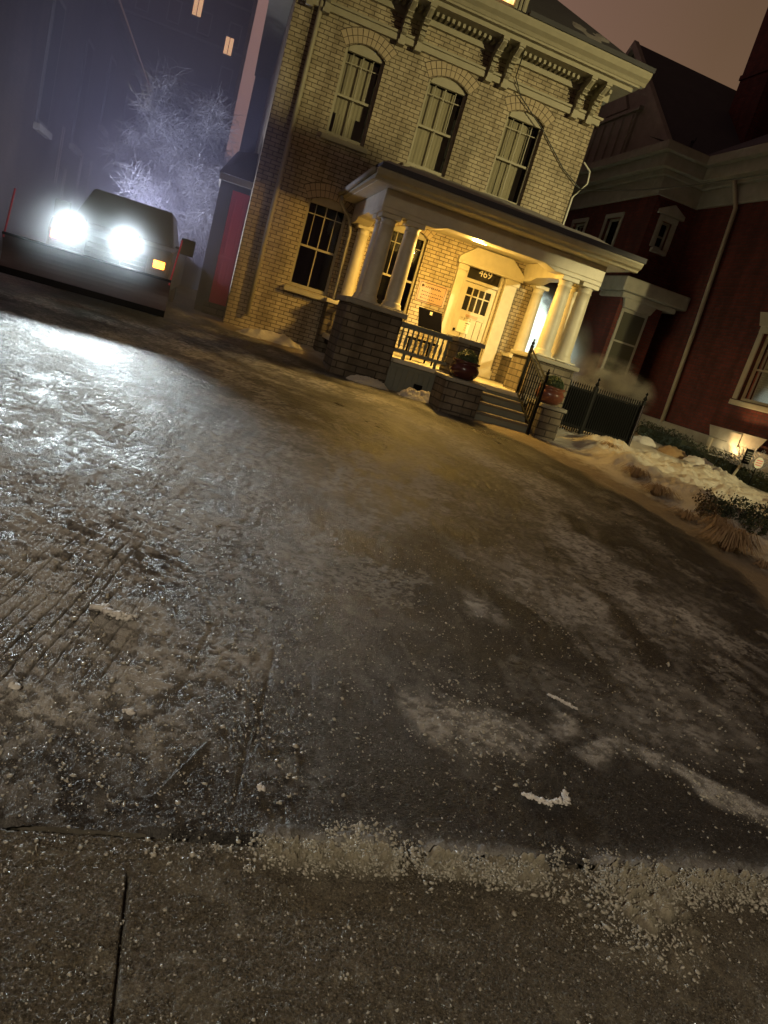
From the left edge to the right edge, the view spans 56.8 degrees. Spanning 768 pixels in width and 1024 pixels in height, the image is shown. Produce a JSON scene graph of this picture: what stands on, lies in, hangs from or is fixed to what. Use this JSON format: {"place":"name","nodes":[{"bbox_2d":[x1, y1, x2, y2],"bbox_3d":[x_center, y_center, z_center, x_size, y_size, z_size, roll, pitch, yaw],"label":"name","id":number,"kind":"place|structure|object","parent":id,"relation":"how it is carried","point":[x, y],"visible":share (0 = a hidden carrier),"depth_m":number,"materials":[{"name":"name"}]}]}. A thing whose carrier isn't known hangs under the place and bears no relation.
{"place":"outdoors","nodes":[
{"label":"outdoors","id":0,"kind":"place"},
{"bbox_2d":[0,825,739,874],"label":"ground","id":1,"kind":"structure","parent":0,"point":[61,830],"depth_m":2.20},
{"bbox_2d":[0,0,153,249],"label":"building","id":2,"kind":"structure","parent":1,"relation":"on","point":[67,68],"depth_m":17.98,"materials":[{"name":"concrete"}]},
{"bbox_2d":[33,0,65,139],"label":"window","id":3,"kind":"structure","parent":2,"relation":"in","point":[58,11],"depth_m":16.03,"materials":[{"name":"grey glass"}]},
{"bbox_2d":[68,37,94,155],"bbox_3d":[-8.387,-11.520,19.773,0.190,2.840,1.200,12,15,-17],"label":"window","id":4,"kind":"structure","parent":2,"relation":"in","point":[89,50],"depth_m":19.61,"materials":[{"name":"grey glass"}]},
{"bbox_2d":[98,54,116,136],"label":"window","id":5,"kind":"structure","parent":2,"relation":"in","point":[113,65],"depth_m":23.02,"materials":[{"name":"grey glass"}]},
{"bbox_2d":[114,95,130,169],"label":"window","id":6,"kind":"structure","parent":2,"relation":"in","point":[126,108],"depth_m":27.16,"materials":[{"name":"grey"}]},
{"bbox_2d":[127,117,139,168],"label":"window","id":7,"kind":"structure","parent":2,"relation":"in","point":[137,117],"depth_m":30.58,"materials":[{"name":"grey"}]},
{"bbox_2d":[127,164,218,290],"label":"garden shed","id":8,"kind":"structure","parent":1,"relation":"on","point":[191,275],"depth_m":20.55,"materials":[{"name":"grey"}]},
{"bbox_2d":[179,232,203,289],"bbox_3d":[-5.672,-7.298,20.467,0.700,2.100,0.040,12,15,-17],"label":"door","id":9,"kind":"structure","parent":8,"relation":"in","point":[190,270],"depth_m":20.57,"materials":[{"name":"grey"}]},
{"bbox_2d":[98,51,256,262],"bbox_3d":[-5.094,-8.346,17.963,4.127,5.517,4.112,6,18,-38],"label":"icy tree","id":10,"kind":"object","parent":1,"relation":"on","point":[168,144],"visible":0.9,"depth_m":17.16,"materials":[{"name":"white plant"}]},
{"bbox_2d":[120,0,257,196],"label":"apartment tower","id":11,"kind":"structure","parent":1,"relation":"on","point":[206,42],"depth_m":50.49,"materials":[{"name":"concrete"}]},
{"bbox_2d":[135,0,149,13],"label":"window","id":12,"kind":"structure","parent":11,"relation":"in","point":[142,5],"depth_m":49.06,"materials":[{"name":"grey glass"}]},
{"bbox_2d":[166,0,182,25],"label":"window","id":13,"kind":"structure","parent":11,"relation":"in","point":[174,10],"depth_m":49.56,"materials":[{"name":"grey glass"}]},
{"bbox_2d":[190,0,204,18],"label":"window","id":14,"kind":"structure","parent":11,"relation":"in","point":[197,5],"depth_m":49.80,"materials":[{"name":"orange"}]},
{"bbox_2d":[196,10,212,37],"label":"window","id":15,"kind":"structure","parent":11,"relation":"in","point":[205,21],"depth_m":50.17,"materials":[{"name":"grey glass"}]},
{"bbox_2d":[217,65,233,91],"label":"window","id":16,"kind":"structure","parent":11,"relation":"in","point":[225,76],"depth_m":51.48,"materials":[{"name":"grey glass"}]},
{"bbox_2d":[221,34,233,57],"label":"window","id":17,"kind":"structure","parent":11,"relation":"in","point":[227,50],"depth_m":50.90,"materials":[{"name":"orange"}]},
{"bbox_2d":[227,21,242,48],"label":"window","id":18,"kind":"structure","parent":11,"relation":"in","point":[235,30],"depth_m":50.74,"materials":[{"name":"grey glass"}]},
{"bbox_2d":[194,151,257,317],"bbox_3d":[-3.597,-6.181,15.929,0.720,4.000,1.520,12,15,-17],"label":"side entry","id":19,"kind":"object","parent":1,"relation":"on","point":[230,212],"visible":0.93,"depth_m":15.58,"materials":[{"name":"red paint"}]},
{"bbox_2d":[209,190,249,305],"bbox_3d":[-3.432,-5.785,15.636,0.420,2.400,0.100,12,15,-17],"label":"red door","id":20,"kind":"structure","parent":19,"relation":"in","point":[239,202],"depth_m":15.62,"materials":[{"name":"paint"}]},
{"bbox_2d":[239,75,270,180],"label":"wing","id":21,"kind":"structure","parent":1,"relation":"on","point":[255,113],"depth_m":22.23,"materials":[{"name":"grey"}]},
{"bbox_2d":[223,0,655,440],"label":"brick house","id":22,"kind":"structure","parent":1,"relation":"on","point":[414,156],"depth_m":14.58,"materials":[{"name":"beige brick"}]},
{"bbox_2d":[283,198,345,301],"bbox_3d":[-1.407,-5.611,15.127,1.040,2.023,0.320,12,15,-17],"label":"window","id":23,"kind":"structure","parent":22,"relation":"in","point":[327,203],"depth_m":15.18,"materials":[{"name":"white wood"}]},
{"bbox_2d":[320,45,383,154],"bbox_3d":[-0.609,-8.432,14.482,1.000,1.903,0.520,12,15,-17],"label":"window","id":24,"kind":"structure","parent":22,"relation":"in","point":[357,77],"depth_m":14.54,"materials":[{"name":"beige glass"}]},
{"bbox_2d":[382,226,426,331],"bbox_3d":[0.298,-5.187,15.674,1.040,2.123,0.320,12,15,-17],"label":"window","id":25,"kind":"structure","parent":22,"relation":"in","point":[400,229],"depth_m":15.71,"materials":[{"name":"white wood"}]},
{"bbox_2d":[405,307,441,366],"bbox_3d":[0.808,-3.504,14.155,0.500,1.037,0.596,12,15,-17],"label":"lounge chair","id":26,"kind":"object","parent":22,"relation":"on","point":[429,319],"visible":0.71,"depth_m":14.01,"materials":[{"name":"black"}]},
{"bbox_2d":[402,77,466,179],"bbox_3d":[1.088,-8.079,15.003,1.060,1.943,0.520,12,15,-17],"label":"window","id":27,"kind":"structure","parent":22,"relation":"in","point":[439,107],"depth_m":15.08,"materials":[{"name":"beige glass"}]},
{"bbox_2d":[449,349,479,380],"bbox_3d":[1.458,-2.634,12.652,0.540,0.537,0.540,12,15,-17],"label":"planter","id":28,"kind":"object","parent":22,"relation":"on","point":[464,366],"visible":1,"depth_m":12.49,"materials":[{"name":"red ceramic"}]},
{"bbox_2d":[450,281,496,342],"bbox_3d":[1.952,-4.253,16.407,0.800,1.930,0.099,12,15,-17],"label":"front door","id":29,"kind":"structure","parent":22,"relation":"in","point":[476,301],"depth_m":16.33,"materials":[{"name":"beige paint"}]},
{"bbox_2d":[467,266,500,286],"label":"transom window","id":30,"kind":"structure","parent":22,"relation":"in","point":[474,273],"depth_m":16.14,"materials":[{"name":"black glass"}]},
{"bbox_2d":[503,0,514,4],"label":"lit window","id":31,"kind":"structure","parent":22,"relation":"in","point":[509,1],"depth_m":13.91,"materials":[{"name":"yellow"}]},
{"bbox_2d":[485,111,542,204],"bbox_3d":[2.798,-7.771,15.620,0.880,1.820,0.320,12,15,-17],"label":"window","id":32,"kind":"structure","parent":22,"relation":"in","point":[516,138],"depth_m":15.62,"materials":[{"name":"beige glass"}]},
{"bbox_2d":[535,375,565,405],"bbox_3d":[3.103,-2.271,13.164,0.540,0.535,0.540,12,15,-17],"label":"planter","id":33,"kind":"object","parent":22,"relation":"on","point":[553,392],"visible":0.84,"depth_m":12.99,"materials":[{"name":"brown ceramic"}]},
{"bbox_2d":[575,173,767,190],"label":"overhead cable","id":34,"kind":"object","parent":22,"relation":"attached to","point":[674,186],"visible":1,"depth_m":15.13,"materials":[{"name":"black plastic"}]},
{"bbox_2d":[204,315,767,597],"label":"snow bank","id":35,"kind":"structure","parent":1,"relation":"on","point":[589,454],"depth_m":11.68,"materials":[{"name":"white snow"}]},
{"bbox_2d":[596,439,624,450],"bbox_3d":[4.133,-1.210,13.002,0.637,0.127,0.650,12,15,-17],"label":"grass tuft","id":36,"kind":"object","parent":35,"relation":"on","point":[612,445],"visible":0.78,"depth_m":12.92,"materials":[{"name":"beige plant"}]},
{"bbox_2d":[618,464,650,479],"bbox_3d":[4.080,-0.633,11.444,0.641,0.182,0.652,12,15,-17],"label":"grass tuft","id":37,"kind":"object","parent":35,"relation":"on","point":[637,472],"visible":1,"depth_m":11.38,"materials":[{"name":"brown plant"}]},
{"bbox_2d":[632,435,655,446],"bbox_3d":[6.531,-1.806,17.783,0.624,0.200,0.611,20,14,12],"label":"snowy mound","id":38,"kind":"object","parent":35,"relation":"on","point":[645,440],"visible":0.98,"depth_m":17.60,"materials":[{"name":"white snow"}]},
{"bbox_2d":[630,479,680,500],"bbox_3d":[4.122,-0.330,10.704,0.805,0.182,0.820,12,15,-17],"label":"grass tuft","id":39,"kind":"object","parent":35,"relation":"on","point":[656,490],"visible":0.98,"depth_m":10.60,"materials":[{"name":"brown plant"}]},
{"bbox_2d":[656,445,686,458],"bbox_3d":[6.967,-1.478,17.138,0.717,0.235,0.680,6,18,-37],"label":"snowy mound","id":40,"kind":"object","parent":35,"relation":"on","point":[673,451],"visible":0.94,"depth_m":16.93,"materials":[{"name":"white snow"}]},
{"bbox_2d":[662,504,717,526],"bbox_3d":[4.181,0.052,9.766,0.850,0.127,0.871,12,15,-17],"label":"grass tuft","id":41,"kind":"object","parent":35,"relation":"on","point":[685,515],"visible":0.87,"depth_m":9.68,"materials":[{"name":"brown plant"}]},
{"bbox_2d":[682,455,713,466],"bbox_3d":[7.367,-1.176,16.584,0.765,0.239,0.704,18,14,3],"label":"snowy mound","id":42,"kind":"object","parent":35,"relation":"on","point":[695,460],"visible":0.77,"depth_m":16.42,"materials":[{"name":"white snow"}]},
{"bbox_2d":[700,511,739,528],"bbox_3d":[4.558,0.148,9.672,0.622,0.200,0.618,12,15,-17],"label":"grass tuft","id":43,"kind":"object","parent":35,"relation":"on","point":[717,518],"visible":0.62,"depth_m":9.62,"materials":[{"name":"brown plant"}]},
{"bbox_2d":[690,518,766,557],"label":"grass tuft","id":44,"kind":"object","parent":35,"relation":"on","point":[728,537],"visible":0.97,"depth_m":8.48,"materials":[{"name":"brown plant"}]},
{"bbox_2d":[692,486,767,535],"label":"evergreen shrub","id":45,"kind":"object","parent":35,"relation":"on","point":[728,509],"visible":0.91,"depth_m":9.95,"materials":[{"name":"green plant"}]},
{"bbox_2d":[752,558,767,568],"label":"grass tuft","id":46,"kind":"object","parent":35,"relation":"on","point":[763,564],"visible":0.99,"depth_m":8.20,"materials":[{"name":"brown plant"}]},
{"bbox_2d":[559,378,647,445],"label":"iron gate","id":47,"kind":"structure","parent":1,"relation":"on","point":[594,411],"depth_m":15.07,"materials":[{"name":"black iron"}]},
{"bbox_2d":[525,8,767,479],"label":"red brick house","id":48,"kind":"structure","parent":1,"relation":"on","point":[675,327],"depth_m":20.76,"materials":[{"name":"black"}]},
{"bbox_2d":[570,217,588,232],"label":"window","id":49,"kind":"structure","parent":48,"relation":"in","point":[583,226],"depth_m":25.06,"materials":[{"name":"white wood"}]},
{"bbox_2d":[598,212,624,245],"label":"window","id":50,"kind":"structure","parent":48,"relation":"in","point":[621,214],"depth_m":22.90,"materials":[{"name":"white wood"}]},
{"bbox_2d":[583,95,643,164],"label":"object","id":51,"kind":"structure","parent":48,"relation":"in","point":[612,136],"depth_m":23.86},
{"bbox_2d":[595,297,656,385],"bbox_3d":[7.032,-4.957,20.591,1.173,2.400,0.117,12,15,-17],"label":"window","id":52,"kind":"structure","parent":48,"relation":"in","point":[633,316],"depth_m":20.60,"materials":[{"name":"grey glass"}]},
{"bbox_2d":[649,205,684,256],"bbox_3d":[8.349,-8.404,21.149,0.890,1.410,0.340,12,15,-17],"label":"window","id":53,"kind":"structure","parent":48,"relation":"in","point":[672,215],"depth_m":21.06,"materials":[{"name":"white wood"}]},
{"bbox_2d":[728,312,767,412],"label":"window","id":54,"kind":"structure","parent":48,"relation":"in","point":[758,393],"depth_m":17.66,"materials":[{"name":"white wood"}]},
{"bbox_2d":[635,419,695,448],"bbox_3d":[7.512,-1.980,19.048,0.658,0.645,2.365,12,15,-17],"label":"hedge","id":55,"kind":"object","parent":1,"relation":"on","point":[663,438],"visible":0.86,"depth_m":18.90,"materials":[{"name":"green plant"}]},
{"bbox_2d":[678,439,743,474],"bbox_3d":[7.917,-1.278,17.234,0.670,0.667,2.334,12,15,-17],"label":"hedge","id":56,"kind":"object","parent":1,"relation":"on","point":[723,463],"visible":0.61,"depth_m":17.03,"materials":[{"name":"green plant"}]},
{"bbox_2d":[732,448,754,475],"bbox_3d":[7.850,-0.984,15.682,0.335,0.888,0.085,12,15,-17],"label":"garden floodlight","id":57,"kind":"object","parent":1,"relation":"on","point":[746,459],"visible":0.93,"depth_m":15.61,"materials":[{"name":"black metal"}]},
{"bbox_2d":[728,463,767,492],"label":"hedge","id":58,"kind":"object","parent":1,"relation":"on","point":[757,481],"visible":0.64,"depth_m":15.65,"materials":[{"name":"green plant"}]},
{"bbox_2d":[748,457,763,484],"bbox_3d":[8.000,-0.809,15.376,0.240,0.780,0.049,12,15,-17],"label":"round sign","id":59,"kind":"object","parent":1,"relation":"on","point":[758,462],"visible":0.94,"depth_m":15.30,"materials":[{"name":"beige plastic"}]},
{"bbox_2d":[0,250,767,877],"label":"driveway","id":60,"kind":"structure","parent":0,"point":[96,386],"depth_m":4.07,"materials":[{"name":"ice"},{"name":"packed snow"}]},
{"bbox_2d":[8,681,22,689],"bbox_3d":[-1.347,0.636,2.595,0.048,0.032,0.046,12,15,-17],"label":"snow clod","id":61,"kind":"object","parent":60,"relation":"on","point":[14,685],"visible":1,"depth_m":2.58,"materials":[{"name":"white snow"}]},
{"bbox_2d":[0,188,195,317],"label":"plough truck","id":62,"kind":"object","parent":60,"relation":"on","point":[102,245],"visible":0.99,"depth_m":11.46,"materials":[{"name":"black paint"}]},
{"bbox_2d":[89,602,137,621],"bbox_3d":[-1.236,0.461,3.248,0.212,0.050,0.082,19,14,9],"label":"snow clod","id":63,"kind":"object","parent":60,"relation":"on","point":[103,608],"visible":1,"depth_m":3.23,"materials":[{"name":"white snow"}]},
{"bbox_2d":[122,708,135,715],"bbox_3d":[-0.955,0.747,2.650,0.040,0.026,0.047,3,20,-44],"label":"snow clod","id":64,"kind":"object","parent":60,"relation":"on","point":[129,711],"visible":1,"depth_m":2.65,"materials":[{"name":"white snow"}]},
{"bbox_2d":[257,782,265,791],"bbox_3d":[-0.430,0.966,2.486,0.033,0.022,0.037,12,15,-17],"label":"snow clod","id":65,"kind":"object","parent":60,"relation":"on","point":[260,787],"visible":1,"depth_m":2.48,"materials":[{"name":"white snow"}]},
{"bbox_2d":[236,328,301,349],"bbox_3d":[-2.324,-3.612,14.669,1.950,0.262,0.780,12,15,-17],"label":"snow drift","id":66,"kind":"object","parent":60,"relation":"on","point":[277,338],"visible":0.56,"depth_m":14.52,"materials":[{"name":"white snow"}]},
{"bbox_2d":[346,375,387,389],"bbox_3d":[-0.287,-2.374,12.919,1.170,0.186,0.312,12,15,-17],"label":"snow drift","id":67,"kind":"object","parent":60,"relation":"on","point":[369,381],"visible":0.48,"depth_m":12.85,"materials":[{"name":"white snow"}]},
{"bbox_2d":[0,379,767,1023],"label":"ice crumbs","id":68,"kind":"object","parent":60,"relation":"on","point":[494,873],"visible":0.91,"depth_m":2.46,"materials":[{"name":"white ice"}]},
{"bbox_2d":[397,387,429,402],"bbox_3d":[0.682,-2.147,13.085,1.300,0.244,0.416,12,15,-17],"label":"snow drift","id":69,"kind":"object","parent":60,"relation":"on","point":[414,394],"visible":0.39,"depth_m":12.96,"materials":[{"name":"white snow"}]},
{"bbox_2d":[521,789,571,806],"bbox_3d":[0.680,1.178,2.921,0.244,0.035,0.088,9,16,-27],"label":"snow clod","id":70,"kind":"object","parent":60,"relation":"on","point":[566,800],"visible":1,"depth_m":2.90,"materials":[{"name":"white snow"}]},
{"bbox_2d":[547,693,577,709],"bbox_3d":[0.945,1.003,3.750,0.177,0.029,0.037,24,16,26],"label":"snow clod","id":71,"kind":"object","parent":60,"relation":"on","point":[562,701],"visible":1,"depth_m":3.74,"materials":[{"name":"white snow"}]},
{"bbox_2d":[0,829,767,1023],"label":"pavement","id":72,"kind":"structure","parent":0,"point":[160,991],"depth_m":2.02,"materials":[{"name":"concrete"}]},
{"bbox_2d":[224,0,767,161],"label":"sky","id":73,"kind":"structure","parent":0,"point":[715,39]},
{"bbox_2d":[682,460,766,492],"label":"path","id":74,"kind":"structure","parent":0,"point":[746,484],"depth_m":15.15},
{"bbox_2d":[715,445,767,471],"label":"bare bush","id":75,"kind":"object","parent":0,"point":[750,466],"visible":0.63,"depth_m":15.91,"materials":[{"name":"brown plant"}]}
]}

